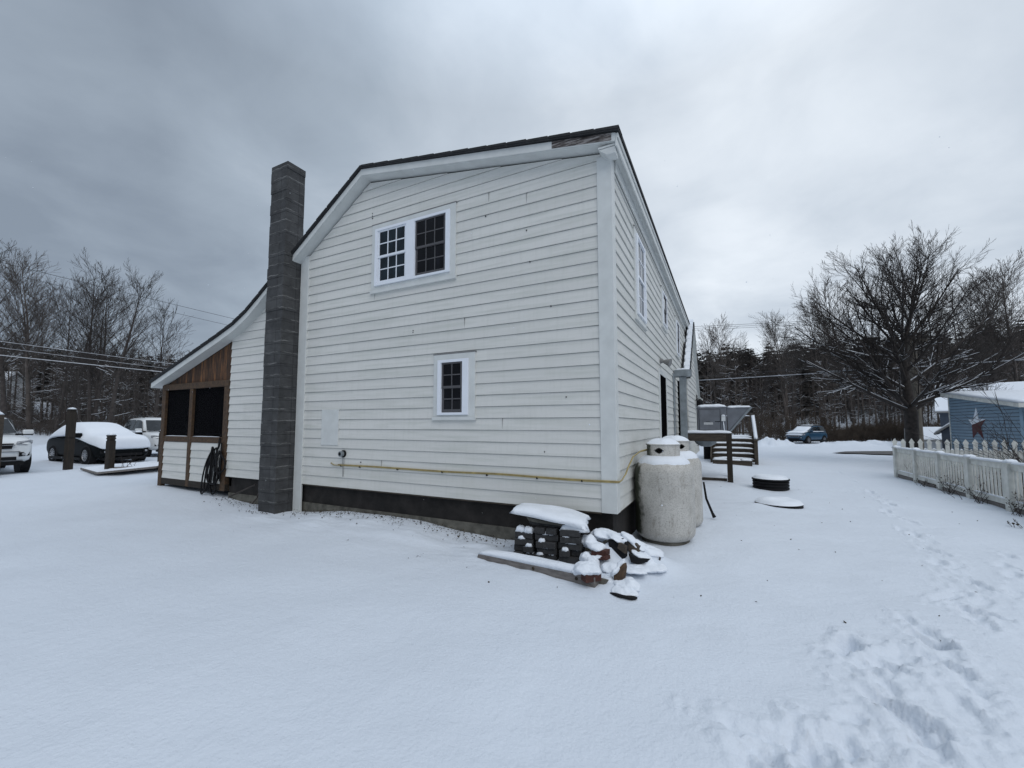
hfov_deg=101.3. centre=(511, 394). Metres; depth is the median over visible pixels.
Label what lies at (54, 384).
bare wood
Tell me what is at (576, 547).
paver
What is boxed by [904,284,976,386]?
bare tree
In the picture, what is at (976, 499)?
dead weed
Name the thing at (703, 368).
pine wood
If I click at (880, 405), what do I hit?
bare wood
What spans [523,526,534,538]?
paver
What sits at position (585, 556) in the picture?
red brick
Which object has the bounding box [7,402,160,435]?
brush
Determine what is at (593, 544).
red brick
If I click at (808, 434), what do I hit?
parked car
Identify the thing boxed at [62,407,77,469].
wooden post
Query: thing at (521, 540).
paver
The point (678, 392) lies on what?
door
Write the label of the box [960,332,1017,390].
bare tree
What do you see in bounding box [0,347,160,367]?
power line
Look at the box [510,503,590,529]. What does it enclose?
snow clump
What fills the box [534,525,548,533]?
paver
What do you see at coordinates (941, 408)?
house
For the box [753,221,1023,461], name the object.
bare tree
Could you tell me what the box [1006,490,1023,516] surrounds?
dead weed
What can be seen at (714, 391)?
bare tree
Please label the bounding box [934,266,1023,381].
bare tree
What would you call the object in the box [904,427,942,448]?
outbuilding
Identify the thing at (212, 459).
garden hose
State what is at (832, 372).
power line
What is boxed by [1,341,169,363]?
power line
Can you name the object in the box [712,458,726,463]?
crate
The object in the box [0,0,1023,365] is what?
sky
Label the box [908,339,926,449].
utility pole
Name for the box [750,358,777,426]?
bare tree
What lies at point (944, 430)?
outbuilding
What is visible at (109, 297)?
power line
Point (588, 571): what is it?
red brick
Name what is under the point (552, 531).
paver
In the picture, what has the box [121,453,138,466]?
dead weed
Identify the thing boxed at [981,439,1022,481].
dead weed
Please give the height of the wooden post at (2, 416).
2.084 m
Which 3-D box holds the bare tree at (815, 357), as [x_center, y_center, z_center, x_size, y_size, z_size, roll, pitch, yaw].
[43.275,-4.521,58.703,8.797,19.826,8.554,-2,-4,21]
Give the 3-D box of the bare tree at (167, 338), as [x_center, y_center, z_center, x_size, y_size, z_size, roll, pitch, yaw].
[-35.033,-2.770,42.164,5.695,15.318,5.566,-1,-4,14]
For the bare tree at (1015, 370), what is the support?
on the snowy ground
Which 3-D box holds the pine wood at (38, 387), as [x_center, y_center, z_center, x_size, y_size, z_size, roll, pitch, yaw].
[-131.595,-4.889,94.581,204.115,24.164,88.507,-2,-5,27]
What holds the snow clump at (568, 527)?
on the stone slab at (539, 524)
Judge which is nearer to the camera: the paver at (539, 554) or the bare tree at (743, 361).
the paver at (539, 554)
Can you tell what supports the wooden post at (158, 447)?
on the snowy ground
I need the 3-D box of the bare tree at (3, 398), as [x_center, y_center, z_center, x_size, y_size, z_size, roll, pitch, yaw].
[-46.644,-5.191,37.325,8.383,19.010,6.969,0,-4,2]
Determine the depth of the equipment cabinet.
11.17 m
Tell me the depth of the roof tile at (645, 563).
4.36 m
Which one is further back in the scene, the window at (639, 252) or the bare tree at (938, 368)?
the bare tree at (938, 368)
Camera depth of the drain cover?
7.89 m
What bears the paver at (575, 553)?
on the paver
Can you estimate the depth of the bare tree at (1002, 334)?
46.01 m
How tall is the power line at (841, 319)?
7.011 m
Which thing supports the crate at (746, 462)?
on the snowy ground
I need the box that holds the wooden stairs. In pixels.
[704,413,758,464]
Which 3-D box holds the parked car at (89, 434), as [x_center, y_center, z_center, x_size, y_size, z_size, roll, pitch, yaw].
[-16.964,1.963,17.293,4.463,1.674,2.169,-2,-5,27]
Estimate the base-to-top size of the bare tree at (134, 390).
7.519 m
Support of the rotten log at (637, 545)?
on the roof tile at (645, 563)
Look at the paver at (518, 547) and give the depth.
4.82 m
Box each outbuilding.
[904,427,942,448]
[934,423,950,449]
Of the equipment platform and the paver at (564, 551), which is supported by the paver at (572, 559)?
the paver at (564, 551)
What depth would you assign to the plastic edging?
3.80 m
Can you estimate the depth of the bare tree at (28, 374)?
43.88 m
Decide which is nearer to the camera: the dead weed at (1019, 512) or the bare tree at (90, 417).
the dead weed at (1019, 512)
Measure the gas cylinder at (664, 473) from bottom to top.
1.422 m
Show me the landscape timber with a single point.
(555, 569)
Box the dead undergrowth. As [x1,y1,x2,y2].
[906,455,1023,501]
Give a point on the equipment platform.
(712, 435)
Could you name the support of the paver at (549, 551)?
on the paver at (539, 554)
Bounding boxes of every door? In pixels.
[658,368,667,437]
[677,381,680,435]
[695,391,697,445]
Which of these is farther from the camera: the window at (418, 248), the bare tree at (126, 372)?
the bare tree at (126, 372)
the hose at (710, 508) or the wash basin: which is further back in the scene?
the wash basin
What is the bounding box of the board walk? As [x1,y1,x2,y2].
[80,461,158,473]
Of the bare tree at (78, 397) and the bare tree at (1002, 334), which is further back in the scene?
the bare tree at (1002, 334)
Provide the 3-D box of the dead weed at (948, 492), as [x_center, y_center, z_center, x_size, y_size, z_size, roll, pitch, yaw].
[9.851,2.011,9.374,0.560,0.469,0.788,0,-4,1]
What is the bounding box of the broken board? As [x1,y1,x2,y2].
[590,528,627,558]
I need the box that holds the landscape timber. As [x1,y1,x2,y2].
[477,550,598,587]
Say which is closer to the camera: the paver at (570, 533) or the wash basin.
the paver at (570, 533)
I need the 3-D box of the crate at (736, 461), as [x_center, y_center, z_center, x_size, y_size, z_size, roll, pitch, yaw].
[8.335,2.518,15.699,0.448,0.242,0.320,-2,-5,27]
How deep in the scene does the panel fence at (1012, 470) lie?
8.74 m
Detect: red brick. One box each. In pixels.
[571,561,601,582]
[579,552,609,565]
[581,534,609,555]
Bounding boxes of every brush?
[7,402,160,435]
[744,395,940,441]
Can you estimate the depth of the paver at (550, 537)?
4.70 m
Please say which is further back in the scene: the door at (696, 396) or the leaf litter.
the door at (696, 396)
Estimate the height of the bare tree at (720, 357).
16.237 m
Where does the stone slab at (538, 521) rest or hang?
on the stone slab at (539, 524)
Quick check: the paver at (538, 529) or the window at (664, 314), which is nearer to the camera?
the paver at (538, 529)
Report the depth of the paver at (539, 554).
4.69 m
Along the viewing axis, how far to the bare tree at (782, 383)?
52.85 m
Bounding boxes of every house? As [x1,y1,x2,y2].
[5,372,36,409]
[149,125,702,550]
[934,381,1023,426]
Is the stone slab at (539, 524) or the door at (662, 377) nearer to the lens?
the stone slab at (539, 524)
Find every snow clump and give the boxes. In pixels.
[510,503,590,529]
[559,522,589,532]
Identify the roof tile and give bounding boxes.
[599,578,608,584]
[626,550,666,574]
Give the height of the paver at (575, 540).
0.067 m
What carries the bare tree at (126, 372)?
on the snowy ground
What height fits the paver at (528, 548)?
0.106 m
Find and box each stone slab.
[527,517,561,525]
[529,521,561,526]
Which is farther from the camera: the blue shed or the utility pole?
the utility pole
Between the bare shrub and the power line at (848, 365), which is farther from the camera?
the power line at (848, 365)
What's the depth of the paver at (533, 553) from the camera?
4.75 m
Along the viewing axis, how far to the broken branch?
7.97 m
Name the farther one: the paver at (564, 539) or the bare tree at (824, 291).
the bare tree at (824, 291)
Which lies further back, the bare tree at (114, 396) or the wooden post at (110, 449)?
the bare tree at (114, 396)
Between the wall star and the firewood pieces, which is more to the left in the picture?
the firewood pieces
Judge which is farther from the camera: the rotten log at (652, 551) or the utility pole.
the utility pole
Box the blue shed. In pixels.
[940,390,1023,461]
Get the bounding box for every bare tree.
[0,238,54,435]
[0,242,82,429]
[6,286,74,417]
[19,270,111,431]
[41,280,119,421]
[42,248,148,423]
[53,344,105,421]
[75,257,167,422]
[103,337,149,423]
[112,360,151,418]
[126,294,192,417]
[696,329,729,403]
[698,312,751,431]
[727,334,760,418]
[749,309,815,431]
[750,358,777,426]
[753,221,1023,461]
[774,338,822,431]
[792,293,856,423]
[804,271,879,419]
[856,323,900,423]
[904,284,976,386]
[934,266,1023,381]
[936,269,1023,416]
[948,346,996,390]
[956,250,1023,381]
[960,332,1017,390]
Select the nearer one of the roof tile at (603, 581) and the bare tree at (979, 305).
the roof tile at (603, 581)
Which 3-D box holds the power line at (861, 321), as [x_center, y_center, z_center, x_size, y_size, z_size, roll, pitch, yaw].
[19.041,-5.549,34.500,0.020,6.592,35.777,1,-4,-15]
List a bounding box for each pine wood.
[1,342,173,413]
[697,318,1023,417]
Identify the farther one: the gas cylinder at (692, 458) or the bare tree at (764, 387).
the bare tree at (764, 387)
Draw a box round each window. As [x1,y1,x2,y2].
[370,201,456,294]
[432,351,476,419]
[632,225,647,330]
[660,285,667,333]
[674,316,679,359]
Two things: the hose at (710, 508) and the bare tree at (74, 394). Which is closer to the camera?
the hose at (710, 508)
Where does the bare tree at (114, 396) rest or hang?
on the snowy ground
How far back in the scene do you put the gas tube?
5.66 m
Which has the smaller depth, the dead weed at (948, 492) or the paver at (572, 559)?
the paver at (572, 559)
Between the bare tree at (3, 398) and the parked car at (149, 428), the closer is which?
the parked car at (149, 428)
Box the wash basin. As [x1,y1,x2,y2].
[695,441,716,446]
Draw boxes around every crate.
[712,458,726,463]
[733,459,740,464]
[741,459,752,465]
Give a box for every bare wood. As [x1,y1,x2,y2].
[1,334,189,428]
[698,338,1023,434]
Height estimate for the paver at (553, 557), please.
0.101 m
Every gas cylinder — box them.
[634,438,695,545]
[663,435,702,526]
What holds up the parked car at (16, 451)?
on the snowy ground
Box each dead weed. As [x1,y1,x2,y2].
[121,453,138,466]
[924,475,959,494]
[939,476,990,503]
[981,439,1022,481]
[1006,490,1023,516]
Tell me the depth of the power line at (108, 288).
33.38 m
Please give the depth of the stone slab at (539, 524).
4.78 m
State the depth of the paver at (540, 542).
4.68 m
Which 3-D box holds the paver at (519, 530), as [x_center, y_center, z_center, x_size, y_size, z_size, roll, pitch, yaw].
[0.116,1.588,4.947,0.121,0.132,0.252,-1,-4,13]
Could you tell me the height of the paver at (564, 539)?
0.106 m
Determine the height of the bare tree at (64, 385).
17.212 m
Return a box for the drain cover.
[754,496,803,508]
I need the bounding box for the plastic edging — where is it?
[610,585,638,599]
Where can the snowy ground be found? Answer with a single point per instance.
(146, 621)
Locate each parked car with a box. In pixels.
[0,413,33,472]
[46,422,149,464]
[124,416,160,456]
[786,425,826,443]
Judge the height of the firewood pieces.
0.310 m
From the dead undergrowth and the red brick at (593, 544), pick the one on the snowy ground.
the dead undergrowth
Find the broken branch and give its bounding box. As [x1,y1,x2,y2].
[228,484,257,503]
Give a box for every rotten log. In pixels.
[621,531,647,553]
[641,541,663,559]
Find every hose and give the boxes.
[200,438,225,494]
[703,482,715,517]
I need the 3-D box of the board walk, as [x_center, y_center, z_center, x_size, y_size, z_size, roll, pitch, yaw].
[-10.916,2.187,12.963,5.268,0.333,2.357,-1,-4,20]
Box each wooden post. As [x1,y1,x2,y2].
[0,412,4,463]
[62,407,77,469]
[104,433,116,473]
[157,430,159,461]
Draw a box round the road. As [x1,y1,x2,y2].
[834,451,892,454]
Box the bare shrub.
[900,375,1023,474]
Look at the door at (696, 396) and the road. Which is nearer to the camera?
the door at (696, 396)
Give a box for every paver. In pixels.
[514,544,523,550]
[515,525,524,537]
[515,535,534,545]
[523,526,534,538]
[523,543,536,552]
[525,550,536,555]
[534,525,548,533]
[534,552,545,557]
[535,532,559,541]
[536,538,545,547]
[537,547,557,554]
[546,527,560,534]
[546,539,559,548]
[546,552,558,560]
[558,541,583,550]
[559,547,570,556]
[559,555,579,563]
[560,529,580,536]
[560,536,570,542]
[570,533,584,543]
[571,546,584,555]
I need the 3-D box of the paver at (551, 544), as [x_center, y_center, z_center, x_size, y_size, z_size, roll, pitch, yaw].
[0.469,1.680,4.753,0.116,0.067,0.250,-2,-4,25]
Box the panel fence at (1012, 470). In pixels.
[891,445,1023,514]
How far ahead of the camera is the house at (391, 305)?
6.42 m
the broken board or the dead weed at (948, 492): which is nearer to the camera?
the broken board
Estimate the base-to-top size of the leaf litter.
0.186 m
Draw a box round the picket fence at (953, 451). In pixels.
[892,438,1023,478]
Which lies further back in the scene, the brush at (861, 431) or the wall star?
the brush at (861, 431)
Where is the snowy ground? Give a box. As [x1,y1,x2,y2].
[0,397,1023,767]
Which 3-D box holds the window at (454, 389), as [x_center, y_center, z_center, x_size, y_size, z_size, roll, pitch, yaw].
[-0.848,-0.123,6.104,0.755,0.987,0.063,-2,-5,27]
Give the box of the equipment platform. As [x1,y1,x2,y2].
[688,430,732,482]
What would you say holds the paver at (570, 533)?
on the paver at (564, 539)
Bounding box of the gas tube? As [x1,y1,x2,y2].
[331,449,647,482]
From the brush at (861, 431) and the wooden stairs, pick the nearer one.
the wooden stairs
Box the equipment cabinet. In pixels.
[696,404,751,431]
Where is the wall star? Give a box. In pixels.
[969,409,985,438]
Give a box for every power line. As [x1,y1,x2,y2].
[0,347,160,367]
[0,355,161,371]
[1,262,232,318]
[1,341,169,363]
[3,272,225,324]
[695,310,1015,326]
[699,351,1023,376]
[708,312,1021,329]
[708,359,1023,379]
[711,311,1018,327]
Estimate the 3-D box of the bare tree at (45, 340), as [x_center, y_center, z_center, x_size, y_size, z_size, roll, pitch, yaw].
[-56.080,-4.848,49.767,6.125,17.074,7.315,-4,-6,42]
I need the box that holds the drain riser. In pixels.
[752,474,789,490]
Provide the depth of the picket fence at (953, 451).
12.04 m
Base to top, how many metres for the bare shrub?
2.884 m
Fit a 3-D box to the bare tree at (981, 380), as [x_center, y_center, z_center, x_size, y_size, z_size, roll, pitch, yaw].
[30.112,0.100,27.284,2.662,7.326,2.724,0,-4,-1]
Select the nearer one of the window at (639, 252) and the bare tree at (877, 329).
the window at (639, 252)
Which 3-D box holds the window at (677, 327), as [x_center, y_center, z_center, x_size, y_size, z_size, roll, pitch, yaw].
[4.738,-1.609,12.013,0.063,1.129,0.880,-2,-5,27]
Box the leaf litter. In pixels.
[204,489,977,640]
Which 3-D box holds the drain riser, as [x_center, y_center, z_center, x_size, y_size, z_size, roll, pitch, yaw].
[6.098,2.101,9.896,0.774,0.432,0.774,-2,-5,27]
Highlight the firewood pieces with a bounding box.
[601,559,640,591]
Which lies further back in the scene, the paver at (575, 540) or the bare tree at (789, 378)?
the bare tree at (789, 378)

